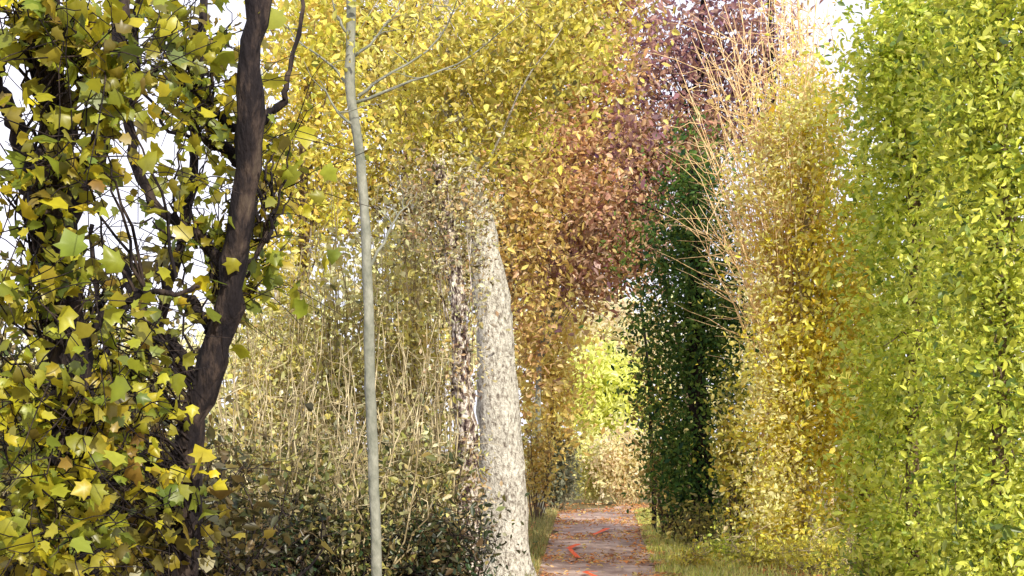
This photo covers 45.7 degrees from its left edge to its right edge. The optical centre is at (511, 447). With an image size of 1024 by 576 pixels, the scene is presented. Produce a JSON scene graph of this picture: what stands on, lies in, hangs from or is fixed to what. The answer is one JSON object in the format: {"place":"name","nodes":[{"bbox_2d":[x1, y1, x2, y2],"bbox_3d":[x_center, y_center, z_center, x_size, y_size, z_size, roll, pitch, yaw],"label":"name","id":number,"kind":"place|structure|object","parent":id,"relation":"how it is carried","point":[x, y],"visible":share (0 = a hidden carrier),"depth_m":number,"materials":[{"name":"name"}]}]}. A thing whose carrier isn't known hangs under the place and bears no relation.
{"place":"outdoors","nodes":[
{"label":"outdoors","id":0,"kind":"place"},
{"bbox_2d":[321,506,558,575],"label":"shaded grass","id":1,"kind":"structure","parent":0,"point":[539,551],"depth_m":20.86,"materials":[{"name":"green plant"}]},
{"bbox_2d":[0,0,1023,450],"label":"sky","id":2,"kind":"structure","parent":0,"point":[135,215],"materials":[{"name":"white"}]},
{"bbox_2d":[3,451,1023,575],"bbox_3d":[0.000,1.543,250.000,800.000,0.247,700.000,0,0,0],"label":"ground","id":3,"kind":"structure","parent":0,"point":[580,505],"depth_m":33.84,"materials":[{"name":"soil"}]},
{"bbox_2d":[0,383,98,575],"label":"shaded shrub","id":4,"kind":"object","parent":3,"relation":"on","point":[8,570],"visible":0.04,"depth_m":8.85,"materials":[{"name":"green plant"}]},
{"bbox_2d":[0,239,151,498],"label":"shaded shrub","id":5,"kind":"object","parent":3,"relation":"on","point":[11,348],"visible":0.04,"depth_m":12.86,"materials":[{"name":"green plant"}]},
{"bbox_2d":[0,0,240,575],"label":"maple tree","id":6,"kind":"object","parent":3,"relation":"on","point":[54,179],"visible":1,"depth_m":5.18,"materials":[{"name":"yellow plant"}]},
{"bbox_2d":[2,340,251,572],"bbox_3d":[-3.285,0.390,9.760,1.774,2.433,2.268,0,0,-32],"label":"shaded shrub","id":7,"kind":"object","parent":3,"relation":"on","point":[122,341],"visible":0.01,"depth_m":9.34,"materials":[{"name":"green plant"}]},
{"bbox_2d":[2,255,274,472],"bbox_3d":[-4.320,-0.275,14.040,3.259,3.769,3.291,0,0,-18],"label":"shaded shrub","id":8,"kind":"object","parent":3,"relation":"on","point":[156,361],"visible":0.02,"depth_m":14.00,"materials":[{"name":"green plant"}]},
{"bbox_2d":[0,0,334,575],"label":"maple tree","id":9,"kind":"object","parent":3,"relation":"on","point":[143,535],"visible":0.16,"depth_m":6.85,"materials":[{"name":"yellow plant"}]},
{"bbox_2d":[0,0,379,575],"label":"maple tree","id":10,"kind":"object","parent":3,"relation":"on","point":[231,263],"visible":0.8,"depth_m":6.41,"materials":[{"name":"yellow plant"}]},
{"bbox_2d":[122,382,315,575],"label":"shaded shrub","id":11,"kind":"object","parent":3,"relation":"on","point":[223,529],"visible":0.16,"depth_m":9.06,"materials":[{"name":"green plant"}]},
{"bbox_2d":[122,394,341,575],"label":"shaded shrub","id":12,"kind":"object","parent":3,"relation":"on","point":[249,561],"visible":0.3,"depth_m":9.97,"materials":[{"name":"green plant"}]},
{"bbox_2d":[171,332,310,575],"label":"thicket shrub","id":13,"kind":"object","parent":3,"relation":"on","point":[228,439],"visible":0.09,"depth_m":13.03,"materials":[{"name":"beige plant"}]},
{"bbox_2d":[204,478,318,575],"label":"bramble","id":14,"kind":"object","parent":3,"relation":"on","point":[258,545],"visible":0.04,"depth_m":11.70,"materials":[{"name":"green plant"}]},
{"bbox_2d":[180,233,345,523],"bbox_3d":[-3.612,-0.668,16.969,2.507,4.548,2.529,0,0,-21],"label":"thicket shrub","id":15,"kind":"object","parent":3,"relation":"on","point":[259,366],"visible":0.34,"depth_m":16.86,"materials":[{"name":"beige plant"}]},
{"bbox_2d":[213,226,357,525],"bbox_3d":[-3.176,-0.900,18.041,2.592,5.012,2.590,0,0,-19],"label":"thicket shrub","id":16,"kind":"object","parent":3,"relation":"on","point":[296,272],"visible":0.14,"depth_m":17.84,"materials":[{"name":"beige plant"}]},
{"bbox_2d":[208,315,363,575],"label":"thicket shrub","id":17,"kind":"object","parent":3,"relation":"on","point":[279,465],"visible":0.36,"depth_m":12.36,"materials":[{"name":"beige plant"}]},
{"bbox_2d":[238,485,370,575],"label":"bramble","id":18,"kind":"object","parent":3,"relation":"on","point":[298,562],"visible":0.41,"depth_m":11.81,"materials":[{"name":"green plant"}]},
{"bbox_2d":[212,0,416,426],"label":"broadleaf tree","id":19,"kind":"object","parent":3,"relation":"on","point":[316,154],"visible":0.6,"depth_m":19.80,"materials":[{"name":"yellow plant"}]},
{"bbox_2d":[250,173,422,513],"bbox_3d":[-2.498,-1.123,17.173,2.594,5.458,2.798,0,0,0],"label":"thicket shrub","id":20,"kind":"object","parent":3,"relation":"on","point":[325,367],"visible":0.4,"depth_m":16.77,"materials":[{"name":"beige plant"}]},
{"bbox_2d":[257,316,417,575],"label":"thicket shrub","id":21,"kind":"object","parent":3,"relation":"on","point":[326,446],"visible":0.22,"depth_m":12.98,"materials":[{"name":"beige plant"}]},
{"bbox_2d":[282,476,438,575],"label":"bramble","id":22,"kind":"object","parent":3,"relation":"on","point":[331,568],"visible":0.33,"depth_m":11.82,"materials":[{"name":"green plant"}]},
{"bbox_2d":[208,0,557,437],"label":"broadleaf tree","id":23,"kind":"object","parent":3,"relation":"on","point":[372,182],"visible":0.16,"depth_m":23.56,"materials":[{"name":"yellow plant"}]},
{"bbox_2d":[275,381,506,575],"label":"thicket shrub","id":24,"kind":"object","parent":3,"relation":"on","point":[361,489],"visible":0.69,"depth_m":11.88,"materials":[{"name":"beige plant"}]},
{"bbox_2d":[312,149,475,524],"bbox_3d":[-1.481,-1.220,16.994,2.731,5.653,2.798,0,0,0],"label":"thicket shrub","id":25,"kind":"object","parent":3,"relation":"on","point":[376,290],"visible":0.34,"depth_m":16.76,"materials":[{"name":"beige plant"}]},
{"bbox_2d":[317,302,474,575],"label":"thicket shrub","id":26,"kind":"object","parent":3,"relation":"on","point":[403,471],"visible":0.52,"depth_m":12.95,"materials":[{"name":"beige plant"}]},
{"bbox_2d":[284,0,526,575],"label":"young tree","id":27,"kind":"object","parent":3,"relation":"on","point":[348,71],"visible":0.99,"depth_m":10.46,"materials":[{"name":"grey plant"}]},
{"bbox_2d":[336,473,508,575],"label":"bramble","id":28,"kind":"object","parent":3,"relation":"on","point":[440,571],"visible":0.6,"depth_m":12.08,"materials":[{"name":"green plant"}]},
{"bbox_2d":[341,121,509,534],"bbox_3d":[-1.201,-1.413,16.542,2.457,6.036,2.446,0,0,44],"label":"thicket shrub","id":29,"kind":"object","parent":3,"relation":"on","point":[411,339],"visible":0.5,"depth_m":16.29,"materials":[{"name":"beige plant"}]},
{"bbox_2d":[362,326,514,572],"bbox_3d":[-0.884,0.110,13.620,1.806,2.990,1.663,0,0,-23],"label":"thicket shrub","id":30,"kind":"object","parent":3,"relation":"on","point":[449,457],"visible":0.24,"depth_m":13.43,"materials":[{"name":"beige plant"}]},
{"bbox_2d":[368,132,519,575],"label":"ivy clad tree","id":31,"kind":"object","parent":3,"relation":"on","point":[447,216],"visible":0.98,"depth_m":13.56,"materials":[{"name":"beige plant"}]},
{"bbox_2d":[365,471,536,575],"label":"bramble","id":32,"kind":"object","parent":3,"relation":"on","point":[455,559],"visible":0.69,"depth_m":12.26,"materials":[{"name":"green plant"}]},
{"bbox_2d":[323,0,673,575],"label":"pale trunked tree","id":33,"kind":"object","parent":3,"relation":"on","point":[498,401],"visible":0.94,"depth_m":14.17,"materials":[{"name":"yellow plant"}]},
{"bbox_2d":[1,206,1023,481],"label":"distant wood","id":34,"kind":"object","parent":3,"relation":"on","point":[331,270],"visible":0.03,"depth_m":56.97,"materials":[{"name":"beige plant"}]},
{"bbox_2d":[375,0,693,271],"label":"broadleaf tree","id":35,"kind":"object","parent":3,"relation":"on","point":[675,31],"visible":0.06,"depth_m":22.59,"materials":[{"name":"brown plant"}]},
{"bbox_2d":[460,95,629,436],"bbox_3d":[0.365,-2.132,21.131,3.232,7.574,3.068,0,0,0],"label":"broadleaf tree","id":36,"kind":"object","parent":3,"relation":"on","point":[518,221],"visible":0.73,"depth_m":20.88,"materials":[{"name":"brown plant"}]},
{"bbox_2d":[521,396,572,519],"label":"verge shrub","id":37,"kind":"object","parent":3,"relation":"on","point":[535,463],"visible":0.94,"depth_m":25.93,"materials":[{"name":"brown plant"}]},
{"bbox_2d":[474,285,622,507],"bbox_3d":[0.926,-1.656,31.271,3.845,6.628,4.325,0,0,0],"label":"broadleaf tree","id":38,"kind":"object","parent":3,"relation":"on","point":[565,373],"visible":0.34,"depth_m":30.72,"materials":[{"name":"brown plant"}]},
{"bbox_2d":[528,430,594,510],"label":"shaded shrub","id":39,"kind":"object","parent":3,"relation":"on","point":[560,497],"visible":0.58,"depth_m":30.79,"materials":[{"name":"green plant"}]},
{"bbox_2d":[450,79,679,510],"bbox_3d":[1.425,-3.815,27.740,6.246,10.937,6.003,0,0,0],"label":"broadleaf tree","id":40,"kind":"object","parent":3,"relation":"on","point":[581,307],"visible":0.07,"depth_m":26.95,"materials":[{"name":"orange plant"}]},
{"bbox_2d":[479,0,705,312],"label":"broadleaf tree","id":41,"kind":"object","parent":3,"relation":"on","point":[619,172],"visible":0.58,"depth_m":21.82,"materials":[{"name":"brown plant"}]},
{"bbox_2d":[561,423,633,503],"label":"hedge shrub","id":42,"kind":"object","parent":3,"relation":"on","point":[588,494],"visible":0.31,"depth_m":34.68,"materials":[{"name":"yellow plant"}]},
{"bbox_2d":[542,312,677,450],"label":"broadleaf tree","id":43,"kind":"object","parent":3,"relation":"on","point":[603,405],"visible":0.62,"depth_m":42.20,"materials":[{"name":"yellow plant"}]},
{"bbox_2d":[577,411,653,505],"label":"hedge shrub","id":44,"kind":"object","parent":3,"relation":"on","point":[614,459],"visible":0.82,"depth_m":33.68,"materials":[{"name":"beige plant"}]},
{"bbox_2d":[529,278,711,431],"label":"broadleaf tree","id":45,"kind":"object","parent":3,"relation":"on","point":[604,325],"visible":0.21,"depth_m":49.23,"materials":[{"name":"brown plant"}]},
{"bbox_2d":[512,38,755,487],"bbox_3d":[2.126,-3.480,24.841,6.558,10.275,4.364,0,0,0],"label":"broadleaf tree","id":46,"kind":"object","parent":3,"relation":"on","point":[593,259],"visible":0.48,"depth_m":24.62,"materials":[{"name":"brown plant"}]},
{"bbox_2d":[617,290,683,529],"bbox_3d":[2.692,-0.674,23.114,1.445,4.656,1.693,0,0,0],"label":"slender tree","id":47,"kind":"object","parent":3,"relation":"on","point":[649,423],"visible":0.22,"depth_m":22.96,"materials":[{"name":"green plant"}]},
{"bbox_2d":[627,407,689,536],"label":"verge shrub","id":48,"kind":"object","parent":3,"relation":"on","point":[646,470],"visible":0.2,"depth_m":20.95,"materials":[{"name":"green plant"}]},
{"bbox_2d":[578,102,768,538],"bbox_3d":[2.994,-1.985,19.948,3.844,7.322,3.578,0,0,0],"label":"ivy clad tree","id":49,"kind":"object","parent":3,"relation":"on","point":[700,342],"visible":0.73,"depth_m":19.79,"materials":[{"name":"green plant"}]},
{"bbox_2d":[528,502,825,575],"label":"fallen leaves","id":50,"kind":"object","parent":3,"relation":"on","point":[610,555],"visible":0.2,"depth_m":20.15,"materials":[{"name":"red plant"}]},
{"bbox_2d":[642,493,732,546],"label":"verge shrub","id":51,"kind":"object","parent":3,"relation":"on","point":[693,525],"visible":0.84,"depth_m":19.07,"materials":[{"name":"green plant"}]},
{"bbox_2d":[531,0,844,511],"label":"broadleaf tree","id":52,"kind":"object","parent":3,"relation":"on","point":[686,53],"visible":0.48,"depth_m":25.12,"materials":[{"name":"purple plant"}]},
{"bbox_2d":[645,526,738,569],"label":"verge plant","id":53,"kind":"object","parent":3,"relation":"on","point":[693,556],"visible":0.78,"depth_m":15.50,"materials":[{"name":"green plant"}]},
{"bbox_2d":[691,519,747,559],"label":"verge plant","id":54,"kind":"object","parent":3,"relation":"on","point":[725,546],"visible":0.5,"depth_m":16.91,"materials":[{"name":"green plant"}]},
{"bbox_2d":[688,359,764,543],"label":"verge shrub","id":55,"kind":"object","parent":3,"relation":"on","point":[727,423],"visible":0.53,"depth_m":18.46,"materials":[{"name":"yellow plant"}]},
{"bbox_2d":[634,507,865,575],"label":"verge grass","id":56,"kind":"structure","parent":3,"relation":"on","point":[703,570],"depth_m":15.84,"materials":[{"name":"green plant"}]},
{"bbox_2d":[640,0,875,560],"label":"twiggy tree","id":57,"kind":"object","parent":3,"relation":"on","point":[765,274],"visible":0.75,"depth_m":16.58,"materials":[{"name":"yellow plant"}]},
{"bbox_2d":[698,0,822,268],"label":"broadleaf tree","id":58,"kind":"object","parent":3,"relation":"on","point":[763,26],"visible":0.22,"depth_m":23.95,"materials":[{"name":"beige plant"}]},
{"bbox_2d":[712,519,811,568],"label":"verge plant","id":59,"kind":"object","parent":3,"relation":"on","point":[752,549],"visible":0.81,"depth_m":15.90,"materials":[{"name":"yellow plant"}]},
{"bbox_2d":[666,24,905,562],"bbox_3d":[3.923,-2.036,16.659,3.732,7.377,3.110,0,0,0],"label":"golden tree","id":60,"kind":"object","parent":3,"relation":"on","point":[809,307],"visible":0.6,"depth_m":16.45,"materials":[{"name":"yellow plant"}]},
{"bbox_2d":[762,503,874,575],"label":"verge plant","id":61,"kind":"object","parent":3,"relation":"on","point":[804,539],"visible":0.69,"depth_m":14.84,"materials":[{"name":"yellow plant"}]},
{"bbox_2d":[765,0,874,533],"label":"slender tree","id":62,"kind":"object","parent":3,"relation":"on","point":[799,14],"visible":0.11,"depth_m":19.00,"materials":[{"name":"beige plant"}]},
{"bbox_2d":[809,129,926,553],"bbox_3d":[5.082,-1.530,17.438,2.360,6.388,2.444,0,0,0],"label":"leafy tree","id":63,"kind":"object","parent":3,"relation":"on","point":[841,506],"visible":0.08,"depth_m":17.40,"materials":[{"name":"yellow plant"}]},
{"bbox_2d":[818,516,927,575],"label":"verge plant","id":64,"kind":"object","parent":3,"relation":"on","point":[853,565],"visible":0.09,"depth_m":12.99,"materials":[{"name":"green plant"}]},
{"bbox_2d":[764,0,1023,575],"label":"leafy tree","id":65,"kind":"object","parent":3,"relation":"on","point":[880,82],"visible":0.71,"depth_m":12.37,"materials":[{"name":"green plant"}]},
{"bbox_2d":[795,0,1023,535],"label":"leafy tree","id":66,"kind":"object","parent":3,"relation":"on","point":[840,3],"visible":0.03,"depth_m":14.89,"materials":[{"name":"green plant"}]},
{"bbox_2d":[859,0,1023,575],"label":"leafy tree","id":67,"kind":"object","parent":3,"relation":"on","point":[999,177],"visible":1,"depth_m":10.30,"materials":[{"name":"green plant"}]},
{"bbox_2d":[898,493,986,575],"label":"verge plant","id":68,"kind":"object","parent":3,"relation":"on","point":[936,567],"visible":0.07,"depth_m":12.38,"materials":[{"name":"green plant"}]},
{"bbox_2d":[533,505,667,575],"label":"path","id":69,"kind":"structure","parent":0,"point":[608,569],"depth_m":19.28,"materials":[{"name":"brown soil"}]},
{"bbox_2d":[567,544,579,556],"bbox_3d":[0.907,1.528,18.197,0.248,0.004,2.395,0,0,3],"label":"painted mark","id":70,"kind":"object","parent":69,"relation":"on","point":[572,550],"visible":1,"depth_m":18.33,"materials":[{"name":"red paint"}]},
{"bbox_2d":[593,528,609,533],"bbox_3d":[1.643,1.530,22.395,0.107,0.001,1.765,0,0,13],"label":"painted mark","id":71,"kind":"object","parent":69,"relation":"on","point":[604,529],"visible":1,"depth_m":22.55,"materials":[{"name":"red paint"}]}
]}

